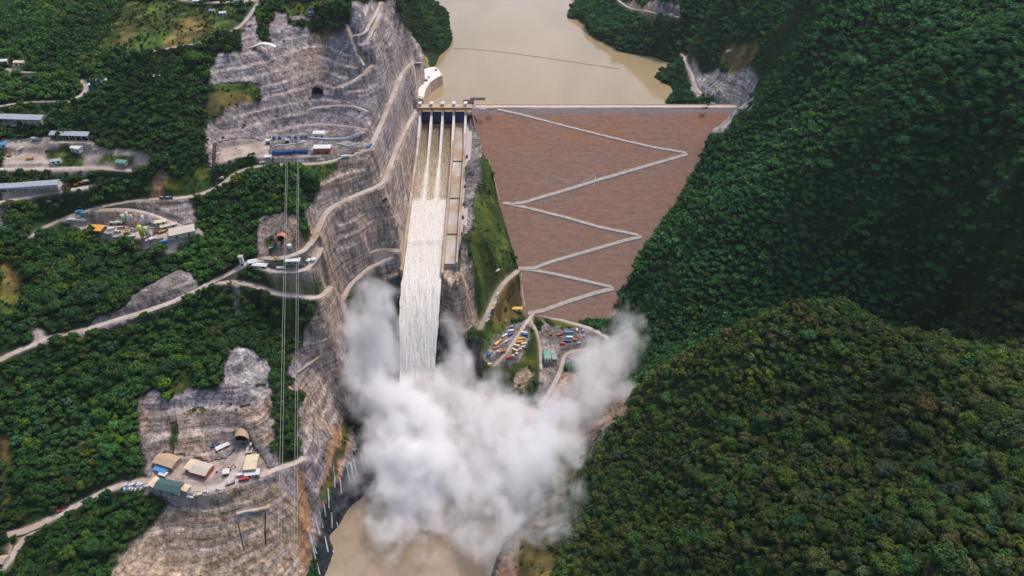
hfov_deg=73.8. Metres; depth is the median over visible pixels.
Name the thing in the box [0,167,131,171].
road
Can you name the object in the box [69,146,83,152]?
building
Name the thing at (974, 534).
tree
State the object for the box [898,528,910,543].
tree
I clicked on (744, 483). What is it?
tree
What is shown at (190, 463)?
building
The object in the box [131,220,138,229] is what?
batching tower
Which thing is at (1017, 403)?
tree
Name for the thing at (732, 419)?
tree
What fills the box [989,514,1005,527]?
tree
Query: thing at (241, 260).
building
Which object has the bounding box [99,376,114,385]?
tree
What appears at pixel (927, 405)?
tree
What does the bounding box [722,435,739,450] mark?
tree
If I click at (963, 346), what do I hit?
tree
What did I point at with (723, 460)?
tree
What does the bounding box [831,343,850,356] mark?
tree
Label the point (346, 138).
boundary wall
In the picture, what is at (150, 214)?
road
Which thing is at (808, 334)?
tree
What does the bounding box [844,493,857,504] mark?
tree
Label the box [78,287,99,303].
tree
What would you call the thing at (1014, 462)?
tree
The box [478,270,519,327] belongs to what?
road
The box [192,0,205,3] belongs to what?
building
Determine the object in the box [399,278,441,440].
falling water
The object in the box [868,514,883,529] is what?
tree
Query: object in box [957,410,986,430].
tree
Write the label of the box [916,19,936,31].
tree
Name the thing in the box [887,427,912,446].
tree
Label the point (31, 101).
road
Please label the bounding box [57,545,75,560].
tree
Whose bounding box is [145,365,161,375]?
tree
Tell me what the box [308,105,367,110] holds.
road
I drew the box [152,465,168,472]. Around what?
building
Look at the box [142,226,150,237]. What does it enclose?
silo
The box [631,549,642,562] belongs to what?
tree
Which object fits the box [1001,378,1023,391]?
tree
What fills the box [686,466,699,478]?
tree
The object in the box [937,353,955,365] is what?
tree
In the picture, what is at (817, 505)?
tree
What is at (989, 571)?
tree
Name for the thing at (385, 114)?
road
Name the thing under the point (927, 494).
tree
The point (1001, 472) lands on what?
tree
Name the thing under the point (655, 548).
tree
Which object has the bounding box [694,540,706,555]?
tree
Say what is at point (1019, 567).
tree
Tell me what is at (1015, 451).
tree
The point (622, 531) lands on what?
tree
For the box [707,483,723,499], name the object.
tree
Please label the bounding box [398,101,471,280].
spillway
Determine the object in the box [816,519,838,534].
tree
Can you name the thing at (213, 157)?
retaining wall
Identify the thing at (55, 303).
tree
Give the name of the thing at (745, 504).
tree
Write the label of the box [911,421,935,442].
tree
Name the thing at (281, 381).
aerial cable
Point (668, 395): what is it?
tree
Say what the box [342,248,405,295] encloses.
road
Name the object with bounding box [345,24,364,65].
road
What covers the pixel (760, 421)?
tree
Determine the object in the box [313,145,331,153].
building
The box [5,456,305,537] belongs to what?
road
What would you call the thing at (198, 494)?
dump truck
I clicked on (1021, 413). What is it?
tree
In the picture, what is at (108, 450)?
tree
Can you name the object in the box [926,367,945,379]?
tree
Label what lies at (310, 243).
road
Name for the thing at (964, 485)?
tree
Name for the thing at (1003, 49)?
tree
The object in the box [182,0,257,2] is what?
road
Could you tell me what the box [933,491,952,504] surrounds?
tree
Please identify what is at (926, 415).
tree
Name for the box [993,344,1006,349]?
tree
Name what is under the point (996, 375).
tree
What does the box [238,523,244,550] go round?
drain crack
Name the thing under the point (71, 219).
box lorry
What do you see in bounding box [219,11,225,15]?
building
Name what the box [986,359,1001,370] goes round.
tree
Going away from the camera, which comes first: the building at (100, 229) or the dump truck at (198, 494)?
the dump truck at (198, 494)
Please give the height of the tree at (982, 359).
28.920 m
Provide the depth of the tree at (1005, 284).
657.54 m
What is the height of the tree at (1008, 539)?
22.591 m
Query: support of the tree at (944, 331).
on the terrain
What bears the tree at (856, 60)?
on the terrain
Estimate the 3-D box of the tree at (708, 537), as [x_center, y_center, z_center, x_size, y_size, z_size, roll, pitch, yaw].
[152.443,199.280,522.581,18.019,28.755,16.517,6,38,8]
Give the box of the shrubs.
[0,0,754,573]
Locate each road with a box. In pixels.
[0,100,69,106]
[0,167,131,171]
[0,186,87,202]
[0,259,264,361]
[1,530,34,568]
[5,68,36,72]
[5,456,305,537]
[30,148,370,235]
[75,79,88,97]
[99,208,181,225]
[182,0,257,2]
[218,280,332,299]
[221,448,246,486]
[231,3,258,30]
[248,248,322,272]
[263,109,417,259]
[276,124,367,131]
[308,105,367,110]
[340,65,373,87]
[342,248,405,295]
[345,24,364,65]
[353,2,381,35]
[362,12,380,44]
[370,62,422,148]
[372,248,399,251]
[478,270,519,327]
[493,314,533,364]
[530,318,541,378]
[534,315,608,339]
[539,348,587,404]
[617,0,677,16]
[680,53,715,103]
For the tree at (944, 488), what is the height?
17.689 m
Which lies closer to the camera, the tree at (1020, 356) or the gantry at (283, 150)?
the tree at (1020, 356)
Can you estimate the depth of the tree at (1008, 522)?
391.08 m
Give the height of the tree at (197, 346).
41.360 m
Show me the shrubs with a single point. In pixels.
(140, 36)
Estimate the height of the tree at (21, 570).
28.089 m
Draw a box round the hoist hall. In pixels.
[463,99,473,104]
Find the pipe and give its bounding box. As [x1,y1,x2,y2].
[297,356,319,372]
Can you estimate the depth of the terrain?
786.29 m
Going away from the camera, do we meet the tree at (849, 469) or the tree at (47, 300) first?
the tree at (849, 469)
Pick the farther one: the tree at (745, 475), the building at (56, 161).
the building at (56, 161)
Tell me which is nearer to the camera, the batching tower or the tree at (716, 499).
the tree at (716, 499)
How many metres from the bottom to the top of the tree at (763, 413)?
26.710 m
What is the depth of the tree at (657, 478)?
627.30 m
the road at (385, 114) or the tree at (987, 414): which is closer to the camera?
the tree at (987, 414)
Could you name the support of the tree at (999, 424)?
on the terrain
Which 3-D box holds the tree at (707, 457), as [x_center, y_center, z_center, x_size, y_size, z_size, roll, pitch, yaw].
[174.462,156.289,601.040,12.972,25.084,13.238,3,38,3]
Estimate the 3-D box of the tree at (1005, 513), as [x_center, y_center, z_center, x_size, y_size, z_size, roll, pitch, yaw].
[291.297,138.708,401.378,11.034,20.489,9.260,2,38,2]
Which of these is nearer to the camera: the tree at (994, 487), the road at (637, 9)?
the tree at (994, 487)
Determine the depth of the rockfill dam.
1024.11 m
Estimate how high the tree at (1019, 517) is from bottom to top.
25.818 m
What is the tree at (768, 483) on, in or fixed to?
on the terrain
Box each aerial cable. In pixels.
[277,177,285,575]
[280,160,287,575]
[294,243,296,521]
[297,193,298,490]
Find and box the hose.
[308,530,319,574]
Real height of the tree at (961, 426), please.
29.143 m
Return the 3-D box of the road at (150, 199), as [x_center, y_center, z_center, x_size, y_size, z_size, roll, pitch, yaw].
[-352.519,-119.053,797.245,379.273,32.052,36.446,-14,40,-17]
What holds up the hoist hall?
on the spillway
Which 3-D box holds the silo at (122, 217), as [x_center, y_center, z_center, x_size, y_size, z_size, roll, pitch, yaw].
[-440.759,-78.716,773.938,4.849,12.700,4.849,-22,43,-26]
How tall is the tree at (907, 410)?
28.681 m
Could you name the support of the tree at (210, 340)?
on the terrain
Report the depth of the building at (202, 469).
648.22 m
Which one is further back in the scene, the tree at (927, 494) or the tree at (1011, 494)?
the tree at (927, 494)
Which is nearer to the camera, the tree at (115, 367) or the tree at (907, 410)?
the tree at (907, 410)
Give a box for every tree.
[0,22,12,35]
[0,530,7,543]
[11,468,30,485]
[15,561,32,575]
[22,262,41,275]
[23,563,46,575]
[40,289,53,300]
[42,292,58,303]
[47,298,62,310]
[52,281,69,293]
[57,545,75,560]
[64,231,86,245]
[77,376,96,390]
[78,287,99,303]
[80,537,98,555]
[82,255,100,269]
[90,407,106,419]
[91,279,109,291]
[97,538,113,553]
[98,356,115,367]
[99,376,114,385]
[99,442,119,457]
[102,360,124,377]
[109,510,126,526]
[128,360,143,374]
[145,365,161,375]
[158,359,177,372]
[184,50,203,62]
[191,340,207,353]
[204,334,216,347]
[209,325,222,335]
[211,338,228,349]
[302,167,320,181]
[589,466,602,477]
[607,542,624,557]
[618,523,633,536]
[625,530,641,548]
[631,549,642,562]
[636,565,649,575]
[645,555,664,575]
[647,542,665,554]
[649,471,664,486]
[650,408,664,422]
[660,390,673,404]
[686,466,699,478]
[691,471,706,484]
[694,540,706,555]
[701,530,719,550]
[702,473,716,485]
[703,503,714,517]
[704,453,717,465]
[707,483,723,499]
[708,443,724,456]
[710,492,724,506]
[712,474,727,487]
[714,560,732,575]
[715,506,732,518]
[716,453,730,467]
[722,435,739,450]
[724,426,740,438]
[724,485,741,495]
[724,493,739,509]
[727,414,741,426]
[735,418,750,430]
[737,466,749,477]
[738,430,753,442]
[739,497,755,514]
[740,469,754,480]
[740,479,751,488]
[741,537,754,552]
[745,460,760,471]
[745,486,759,498]
[749,447,767,464]
[753,414,769,429]
[754,492,770,504]
[754,499,769,512]
[754,526,772,541]
[757,411,768,416]
[758,509,778,525]
[762,476,782,493]
[771,465,786,478]
[775,406,791,421]
[777,467,798,487]
[788,488,805,501]
[788,510,805,528]
[792,491,807,503]
[800,328,817,340]
[805,545,830,571]
[808,419,823,434]
[809,499,830,513]
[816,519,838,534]
[819,422,831,436]
[820,158,834,170]
[825,569,841,575]
[826,455,842,466]
[830,395,848,407]
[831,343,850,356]
[831,436,851,451]
[831,441,849,454]
[832,414,850,427]
[838,52,852,66]
[838,534,850,545]
[840,463,856,477]
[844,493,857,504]
[846,509,862,520]
[848,54,865,69]
[848,489,864,501]
[854,454,864,461]
[854,565,879,575]
[855,461,871,472]
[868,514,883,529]
[869,550,904,575]
[873,459,895,477]
[877,536,896,554]
[882,510,903,526]
[883,364,906,381]
[883,519,897,534]
[884,487,899,499]
[885,495,896,506]
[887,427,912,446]
[890,516,903,529]
[893,508,907,518]
[895,548,905,556]
[897,552,921,574]
[898,327,914,337]
[898,403,918,419]
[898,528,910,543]
[900,517,927,541]
[901,350,917,360]
[902,488,918,505]
[910,498,936,518]
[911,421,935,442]
[912,476,934,493]
[913,524,927,542]
[915,396,939,412]
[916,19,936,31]
[917,457,936,473]
[919,410,934,421]
[921,489,935,502]
[922,509,941,528]
[926,328,957,339]
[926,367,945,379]
[927,539,969,575]
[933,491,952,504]
[933,565,962,575]
[935,500,949,508]
[936,504,956,521]
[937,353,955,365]
[938,517,962,537]
[939,353,957,368]
[939,482,954,497]
[939,533,960,545]
[942,404,960,417]
[948,482,963,495]
[949,338,970,351]
[950,506,967,522]
[952,343,967,353]
[954,480,971,491]
[954,496,970,511]
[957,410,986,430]
[957,557,981,575]
[958,422,977,435]
[961,443,979,455]
[965,394,985,409]
[965,471,990,489]
[966,339,988,354]
[967,527,985,544]
[970,457,991,472]
[972,373,985,382]
[972,492,1001,515]
[975,68,990,82]
[975,349,989,357]
[975,353,996,365]
[975,417,987,429]
[977,364,986,373]
[977,513,991,525]
[978,179,993,189]
[980,407,998,422]
[981,365,991,375]
[981,422,1000,442]
[981,563,1000,575]
[982,397,1003,408]
[983,375,1004,392]
[984,344,993,349]
[984,347,1008,365]
[985,372,1007,380]
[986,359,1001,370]
[986,484,1005,494]
[988,451,1013,469]
[989,365,1012,378]
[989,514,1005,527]
[989,552,1017,575]
[991,420,1005,433]
[991,488,1019,513]
[992,382,1007,396]
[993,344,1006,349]
[994,44,1013,58]
[994,404,1008,410]
[995,408,1023,422]
[996,465,1011,477]
[997,417,1023,444]
[997,438,1010,448]
[997,531,1015,547]
[998,279,1017,292]
[1000,108,1020,121]
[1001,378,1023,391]
[1001,510,1017,519]
[1004,355,1023,368]
[1004,430,1023,448]
[1005,338,1023,346]
[1005,348,1013,357]
[1005,388,1019,395]
[1005,492,1019,510]
[1005,516,1022,531]
[1008,456,1023,471]
[1008,513,1023,532]
[1009,349,1023,360]
[1009,397,1023,408]
[1010,569,1020,575]
[1011,348,1023,360]
[1012,301,1023,313]
[1012,446,1023,458]
[1012,557,1023,575]
[1013,366,1023,379]
[1013,438,1023,452]
[1013,494,1023,509]
[1019,410,1023,419]
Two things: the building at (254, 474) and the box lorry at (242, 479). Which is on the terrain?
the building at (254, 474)
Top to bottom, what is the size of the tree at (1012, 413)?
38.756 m
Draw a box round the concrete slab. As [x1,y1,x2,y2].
[236,505,270,514]
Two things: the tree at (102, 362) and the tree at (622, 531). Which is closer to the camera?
the tree at (622, 531)
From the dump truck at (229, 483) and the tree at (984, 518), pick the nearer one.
the tree at (984, 518)
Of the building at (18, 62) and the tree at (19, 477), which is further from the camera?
the building at (18, 62)
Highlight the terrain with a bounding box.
[0,0,1023,575]
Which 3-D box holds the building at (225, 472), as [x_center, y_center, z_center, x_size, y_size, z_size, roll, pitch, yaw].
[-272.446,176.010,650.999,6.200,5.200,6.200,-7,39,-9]
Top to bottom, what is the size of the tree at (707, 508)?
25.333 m
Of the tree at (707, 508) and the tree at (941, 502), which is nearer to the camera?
the tree at (941, 502)
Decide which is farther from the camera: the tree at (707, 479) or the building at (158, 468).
the building at (158, 468)
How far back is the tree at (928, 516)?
413.67 m
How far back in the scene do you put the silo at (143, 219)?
767.96 m
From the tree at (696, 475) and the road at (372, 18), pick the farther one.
the road at (372, 18)
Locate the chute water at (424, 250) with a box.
[403,126,451,278]
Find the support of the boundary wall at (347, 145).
on the terrain
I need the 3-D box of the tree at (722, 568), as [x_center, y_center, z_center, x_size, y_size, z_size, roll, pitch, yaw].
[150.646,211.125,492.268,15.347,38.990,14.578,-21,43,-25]
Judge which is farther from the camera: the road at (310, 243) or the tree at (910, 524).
the road at (310, 243)
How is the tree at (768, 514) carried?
on the terrain
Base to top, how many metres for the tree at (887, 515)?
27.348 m
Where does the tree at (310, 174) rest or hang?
on the terrain
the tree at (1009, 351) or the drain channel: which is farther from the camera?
the drain channel
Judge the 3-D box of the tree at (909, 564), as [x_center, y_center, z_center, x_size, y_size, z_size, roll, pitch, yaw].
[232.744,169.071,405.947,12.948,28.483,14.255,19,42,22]
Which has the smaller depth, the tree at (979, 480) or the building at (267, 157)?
the tree at (979, 480)
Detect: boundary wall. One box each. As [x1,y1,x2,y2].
[274,141,306,145]
[308,133,359,140]
[336,143,358,146]
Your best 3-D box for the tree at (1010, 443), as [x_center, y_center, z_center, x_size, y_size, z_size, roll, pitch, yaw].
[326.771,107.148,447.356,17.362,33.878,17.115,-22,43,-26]
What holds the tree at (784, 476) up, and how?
on the terrain
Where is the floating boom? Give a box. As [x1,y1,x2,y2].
[475,49,618,68]
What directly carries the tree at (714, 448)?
on the terrain
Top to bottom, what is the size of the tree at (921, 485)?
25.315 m
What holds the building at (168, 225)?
on the terrain
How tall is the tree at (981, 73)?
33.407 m
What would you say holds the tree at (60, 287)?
on the terrain
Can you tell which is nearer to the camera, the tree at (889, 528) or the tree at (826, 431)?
the tree at (889, 528)
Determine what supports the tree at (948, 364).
on the terrain
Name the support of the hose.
on the terrain
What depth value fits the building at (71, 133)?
791.29 m
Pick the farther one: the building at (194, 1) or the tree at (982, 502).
the building at (194, 1)
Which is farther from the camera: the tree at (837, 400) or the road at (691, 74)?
the road at (691, 74)
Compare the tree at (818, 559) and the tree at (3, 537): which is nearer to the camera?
the tree at (818, 559)
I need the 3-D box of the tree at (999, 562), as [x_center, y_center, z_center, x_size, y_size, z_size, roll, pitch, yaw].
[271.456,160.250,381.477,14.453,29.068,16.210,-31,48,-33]
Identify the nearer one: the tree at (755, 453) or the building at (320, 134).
the tree at (755, 453)
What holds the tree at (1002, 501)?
on the terrain
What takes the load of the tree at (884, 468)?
on the terrain
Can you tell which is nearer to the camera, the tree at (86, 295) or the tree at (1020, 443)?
the tree at (1020, 443)
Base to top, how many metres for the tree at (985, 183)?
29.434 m
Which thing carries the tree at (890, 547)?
on the terrain
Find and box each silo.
[120,214,126,222]
[124,211,131,225]
[136,225,145,238]
[140,215,146,224]
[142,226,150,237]
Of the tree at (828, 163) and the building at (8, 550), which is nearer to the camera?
the building at (8, 550)
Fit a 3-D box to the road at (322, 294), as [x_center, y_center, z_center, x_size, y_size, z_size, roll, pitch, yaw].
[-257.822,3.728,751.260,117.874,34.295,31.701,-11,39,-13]
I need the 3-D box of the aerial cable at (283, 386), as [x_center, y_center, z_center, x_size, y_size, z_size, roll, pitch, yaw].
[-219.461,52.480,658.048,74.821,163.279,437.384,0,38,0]
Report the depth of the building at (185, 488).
635.29 m
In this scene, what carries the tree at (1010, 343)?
on the terrain
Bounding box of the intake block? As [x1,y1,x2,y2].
[418,67,442,103]
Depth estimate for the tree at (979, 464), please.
433.88 m
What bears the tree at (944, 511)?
on the terrain
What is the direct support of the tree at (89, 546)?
on the terrain
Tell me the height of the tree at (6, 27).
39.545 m
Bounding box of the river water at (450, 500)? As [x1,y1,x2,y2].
[325,370,587,575]
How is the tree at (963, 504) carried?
on the terrain
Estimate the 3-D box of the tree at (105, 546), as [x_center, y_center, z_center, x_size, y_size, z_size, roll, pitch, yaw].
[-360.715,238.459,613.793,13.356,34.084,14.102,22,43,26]
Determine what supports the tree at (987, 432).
on the terrain
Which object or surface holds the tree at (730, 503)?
on the terrain
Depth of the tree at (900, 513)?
428.48 m
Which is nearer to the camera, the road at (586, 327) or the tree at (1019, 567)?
the tree at (1019, 567)
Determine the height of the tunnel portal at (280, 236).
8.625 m
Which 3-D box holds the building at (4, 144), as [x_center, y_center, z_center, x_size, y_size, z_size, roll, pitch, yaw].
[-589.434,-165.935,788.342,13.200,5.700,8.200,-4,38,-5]
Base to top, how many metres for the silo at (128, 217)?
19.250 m
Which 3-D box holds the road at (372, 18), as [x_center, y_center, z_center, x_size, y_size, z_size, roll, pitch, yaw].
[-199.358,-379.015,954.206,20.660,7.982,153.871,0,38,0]
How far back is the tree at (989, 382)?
485.51 m
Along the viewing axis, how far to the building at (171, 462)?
655.40 m
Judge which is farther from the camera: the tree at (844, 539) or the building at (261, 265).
the building at (261, 265)
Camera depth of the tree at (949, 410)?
486.66 m
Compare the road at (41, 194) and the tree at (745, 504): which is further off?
the road at (41, 194)
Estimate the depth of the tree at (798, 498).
490.10 m
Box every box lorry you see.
[66,218,76,221]
[238,477,249,481]
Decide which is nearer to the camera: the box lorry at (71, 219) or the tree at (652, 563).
the tree at (652, 563)
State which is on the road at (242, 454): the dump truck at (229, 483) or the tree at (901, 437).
the dump truck at (229, 483)
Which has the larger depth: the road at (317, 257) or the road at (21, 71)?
the road at (21, 71)
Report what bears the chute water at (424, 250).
on the spillway
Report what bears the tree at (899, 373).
on the terrain
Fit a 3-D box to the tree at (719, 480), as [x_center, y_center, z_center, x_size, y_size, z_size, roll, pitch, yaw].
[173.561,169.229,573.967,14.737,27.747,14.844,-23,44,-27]
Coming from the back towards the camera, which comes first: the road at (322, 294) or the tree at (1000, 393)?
the road at (322, 294)
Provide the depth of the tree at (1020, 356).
503.48 m
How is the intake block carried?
in the reservoir water at (544, 29)
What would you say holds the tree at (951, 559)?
on the terrain
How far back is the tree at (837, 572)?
420.86 m
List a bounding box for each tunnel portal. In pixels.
[233,428,249,442]
[276,232,285,241]
[312,85,323,94]
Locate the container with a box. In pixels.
[564,331,573,333]
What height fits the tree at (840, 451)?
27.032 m
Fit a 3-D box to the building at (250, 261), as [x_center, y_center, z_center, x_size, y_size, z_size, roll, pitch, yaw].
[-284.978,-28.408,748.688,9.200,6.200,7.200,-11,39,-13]
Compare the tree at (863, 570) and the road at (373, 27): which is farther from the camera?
the road at (373, 27)
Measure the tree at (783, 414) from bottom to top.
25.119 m
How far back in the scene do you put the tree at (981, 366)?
503.09 m
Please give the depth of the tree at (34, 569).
583.02 m
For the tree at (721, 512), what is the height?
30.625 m
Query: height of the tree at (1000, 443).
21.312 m
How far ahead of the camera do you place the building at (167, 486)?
633.41 m
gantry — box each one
[269,131,310,141]
[269,138,310,147]
[269,149,311,155]
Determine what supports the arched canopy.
on the terrain
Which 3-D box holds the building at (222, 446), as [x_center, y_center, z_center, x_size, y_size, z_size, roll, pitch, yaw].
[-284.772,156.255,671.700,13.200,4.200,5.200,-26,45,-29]
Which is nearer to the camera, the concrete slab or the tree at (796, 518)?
the tree at (796, 518)
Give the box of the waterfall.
[327,408,331,424]
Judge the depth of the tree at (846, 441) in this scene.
512.96 m
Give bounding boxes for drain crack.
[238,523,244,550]
[264,511,266,545]
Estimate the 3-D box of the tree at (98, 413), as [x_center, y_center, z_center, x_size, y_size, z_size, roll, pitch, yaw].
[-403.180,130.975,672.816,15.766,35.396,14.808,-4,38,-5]
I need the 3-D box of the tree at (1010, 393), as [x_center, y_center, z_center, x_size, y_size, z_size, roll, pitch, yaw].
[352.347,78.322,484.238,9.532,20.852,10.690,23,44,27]
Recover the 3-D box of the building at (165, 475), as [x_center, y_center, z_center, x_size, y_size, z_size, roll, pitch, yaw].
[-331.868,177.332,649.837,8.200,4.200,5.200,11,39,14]
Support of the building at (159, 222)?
on the terrain
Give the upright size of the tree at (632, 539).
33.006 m
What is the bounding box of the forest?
[0,0,1023,575]
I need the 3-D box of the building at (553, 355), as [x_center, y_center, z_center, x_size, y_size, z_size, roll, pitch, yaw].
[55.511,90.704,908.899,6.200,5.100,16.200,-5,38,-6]
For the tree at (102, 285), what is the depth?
713.77 m
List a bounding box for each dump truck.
[193,492,202,496]
[225,480,234,485]
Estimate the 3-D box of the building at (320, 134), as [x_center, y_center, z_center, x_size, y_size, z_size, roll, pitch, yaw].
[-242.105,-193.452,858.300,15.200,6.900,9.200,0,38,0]
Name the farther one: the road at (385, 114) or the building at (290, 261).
the road at (385, 114)
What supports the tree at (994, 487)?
on the terrain
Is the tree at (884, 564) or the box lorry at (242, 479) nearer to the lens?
the tree at (884, 564)
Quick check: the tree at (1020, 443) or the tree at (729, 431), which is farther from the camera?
the tree at (729, 431)
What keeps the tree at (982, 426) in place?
on the terrain
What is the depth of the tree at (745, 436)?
580.51 m
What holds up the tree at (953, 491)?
on the terrain
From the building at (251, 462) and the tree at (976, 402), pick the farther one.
the building at (251, 462)
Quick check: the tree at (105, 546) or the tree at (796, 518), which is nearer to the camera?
the tree at (796, 518)
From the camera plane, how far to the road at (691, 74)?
1137.56 m
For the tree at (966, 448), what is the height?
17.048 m
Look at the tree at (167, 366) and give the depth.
681.40 m
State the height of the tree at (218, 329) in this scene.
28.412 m
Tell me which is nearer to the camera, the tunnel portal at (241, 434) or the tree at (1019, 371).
the tree at (1019, 371)
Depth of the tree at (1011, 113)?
682.13 m
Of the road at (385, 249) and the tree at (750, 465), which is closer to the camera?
the tree at (750, 465)
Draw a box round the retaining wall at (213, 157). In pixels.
[211,142,218,187]
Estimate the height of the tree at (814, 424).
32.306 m
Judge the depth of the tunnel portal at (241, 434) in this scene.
671.46 m
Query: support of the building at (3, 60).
on the terrain
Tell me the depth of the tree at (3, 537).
602.48 m
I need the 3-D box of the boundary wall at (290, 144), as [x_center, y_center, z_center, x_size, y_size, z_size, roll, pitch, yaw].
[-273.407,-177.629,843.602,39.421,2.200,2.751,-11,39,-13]
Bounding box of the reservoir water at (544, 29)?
[423,0,672,114]
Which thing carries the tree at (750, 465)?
on the terrain
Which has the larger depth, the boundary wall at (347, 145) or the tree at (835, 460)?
the boundary wall at (347, 145)
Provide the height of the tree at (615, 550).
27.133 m
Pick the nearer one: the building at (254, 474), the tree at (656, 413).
the building at (254, 474)
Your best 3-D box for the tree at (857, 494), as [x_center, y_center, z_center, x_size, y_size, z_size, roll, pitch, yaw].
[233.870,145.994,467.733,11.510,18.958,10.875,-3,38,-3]
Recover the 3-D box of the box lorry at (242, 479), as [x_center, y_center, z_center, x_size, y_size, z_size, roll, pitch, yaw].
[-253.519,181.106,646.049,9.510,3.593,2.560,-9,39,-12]
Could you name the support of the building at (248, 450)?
on the terrain
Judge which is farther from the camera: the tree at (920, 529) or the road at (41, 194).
the road at (41, 194)
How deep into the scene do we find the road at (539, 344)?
922.86 m
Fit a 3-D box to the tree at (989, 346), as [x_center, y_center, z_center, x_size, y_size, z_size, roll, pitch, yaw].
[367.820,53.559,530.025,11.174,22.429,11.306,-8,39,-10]
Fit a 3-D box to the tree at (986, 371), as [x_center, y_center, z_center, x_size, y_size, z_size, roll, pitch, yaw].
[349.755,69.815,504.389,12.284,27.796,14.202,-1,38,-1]
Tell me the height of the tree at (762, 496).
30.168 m
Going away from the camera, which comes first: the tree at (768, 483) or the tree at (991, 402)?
the tree at (991, 402)
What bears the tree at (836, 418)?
on the terrain
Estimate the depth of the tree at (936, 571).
384.40 m
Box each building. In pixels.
[0,59,9,64]
[0,114,46,124]
[0,142,8,147]
[0,179,62,192]
[0,554,10,565]
[1,542,11,554]
[12,60,25,65]
[48,131,92,140]
[50,158,61,163]
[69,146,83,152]
[86,224,106,234]
[115,159,127,165]
[147,476,159,488]
[152,453,180,471]
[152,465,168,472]
[153,478,184,496]
[154,218,165,225]
[158,472,167,477]
[159,221,176,229]
[162,494,176,498]
[168,224,195,239]
[181,483,190,493]
[183,459,197,472]
[189,460,214,478]
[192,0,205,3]
[215,442,229,451]
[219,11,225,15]
[222,468,229,475]
[237,255,244,265]
[243,454,259,471]
[244,468,260,477]
[245,444,252,454]
[247,259,255,265]
[251,262,268,268]
[264,155,271,159]
[285,258,300,264]
[312,131,325,137]
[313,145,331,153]
[512,307,522,311]
[543,350,550,361]
[550,351,556,361]
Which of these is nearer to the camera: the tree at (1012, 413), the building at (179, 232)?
the tree at (1012, 413)
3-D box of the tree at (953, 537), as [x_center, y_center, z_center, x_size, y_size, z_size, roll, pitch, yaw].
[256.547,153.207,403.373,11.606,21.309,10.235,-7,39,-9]
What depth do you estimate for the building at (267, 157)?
814.22 m
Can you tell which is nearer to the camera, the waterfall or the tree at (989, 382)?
the tree at (989, 382)
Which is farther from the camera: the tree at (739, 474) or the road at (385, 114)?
the road at (385, 114)
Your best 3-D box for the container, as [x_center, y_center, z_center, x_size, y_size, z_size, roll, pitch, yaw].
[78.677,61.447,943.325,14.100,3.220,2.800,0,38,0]
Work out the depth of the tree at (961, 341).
532.95 m
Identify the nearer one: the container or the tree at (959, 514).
the tree at (959, 514)
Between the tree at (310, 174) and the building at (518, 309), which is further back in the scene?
the building at (518, 309)
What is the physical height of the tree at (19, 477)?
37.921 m
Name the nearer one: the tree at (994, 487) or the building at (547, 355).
the tree at (994, 487)
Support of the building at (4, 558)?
on the terrain
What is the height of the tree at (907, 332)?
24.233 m
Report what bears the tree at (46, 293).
on the terrain
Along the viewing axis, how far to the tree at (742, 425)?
590.79 m
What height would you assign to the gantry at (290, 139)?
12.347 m
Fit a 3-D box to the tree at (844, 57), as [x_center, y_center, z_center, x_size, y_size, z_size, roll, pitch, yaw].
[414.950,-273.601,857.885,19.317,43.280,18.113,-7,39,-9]
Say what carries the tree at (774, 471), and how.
on the terrain
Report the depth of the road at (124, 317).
705.41 m
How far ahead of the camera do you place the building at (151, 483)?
639.81 m
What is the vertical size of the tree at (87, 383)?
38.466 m
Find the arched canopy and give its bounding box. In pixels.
[252,42,276,53]
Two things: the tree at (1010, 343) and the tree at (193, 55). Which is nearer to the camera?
the tree at (1010, 343)
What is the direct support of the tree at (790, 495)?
on the terrain
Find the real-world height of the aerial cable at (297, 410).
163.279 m
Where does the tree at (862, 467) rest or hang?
on the terrain
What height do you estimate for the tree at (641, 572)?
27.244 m
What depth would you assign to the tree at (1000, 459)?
428.81 m
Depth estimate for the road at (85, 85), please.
823.17 m
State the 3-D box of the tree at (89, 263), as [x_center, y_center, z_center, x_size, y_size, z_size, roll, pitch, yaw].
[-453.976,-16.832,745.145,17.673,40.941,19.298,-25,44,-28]
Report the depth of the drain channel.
901.16 m
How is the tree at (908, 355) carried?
on the terrain
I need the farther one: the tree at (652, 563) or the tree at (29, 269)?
the tree at (29, 269)
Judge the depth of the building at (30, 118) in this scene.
798.09 m
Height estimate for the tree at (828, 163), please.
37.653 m
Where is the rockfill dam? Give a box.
[471,104,736,321]
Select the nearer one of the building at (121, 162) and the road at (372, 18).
the building at (121, 162)
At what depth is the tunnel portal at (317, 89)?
897.93 m
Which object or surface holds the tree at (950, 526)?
on the terrain
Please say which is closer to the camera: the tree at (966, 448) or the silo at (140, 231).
the tree at (966, 448)
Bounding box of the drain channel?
[291,40,293,93]
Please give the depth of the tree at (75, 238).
743.82 m
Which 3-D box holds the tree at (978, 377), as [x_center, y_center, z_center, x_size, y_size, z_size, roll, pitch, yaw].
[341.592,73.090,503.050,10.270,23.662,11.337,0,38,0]
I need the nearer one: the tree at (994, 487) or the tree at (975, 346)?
the tree at (994, 487)
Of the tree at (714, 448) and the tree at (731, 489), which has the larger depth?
the tree at (714, 448)
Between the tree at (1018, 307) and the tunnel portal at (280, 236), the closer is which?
the tree at (1018, 307)

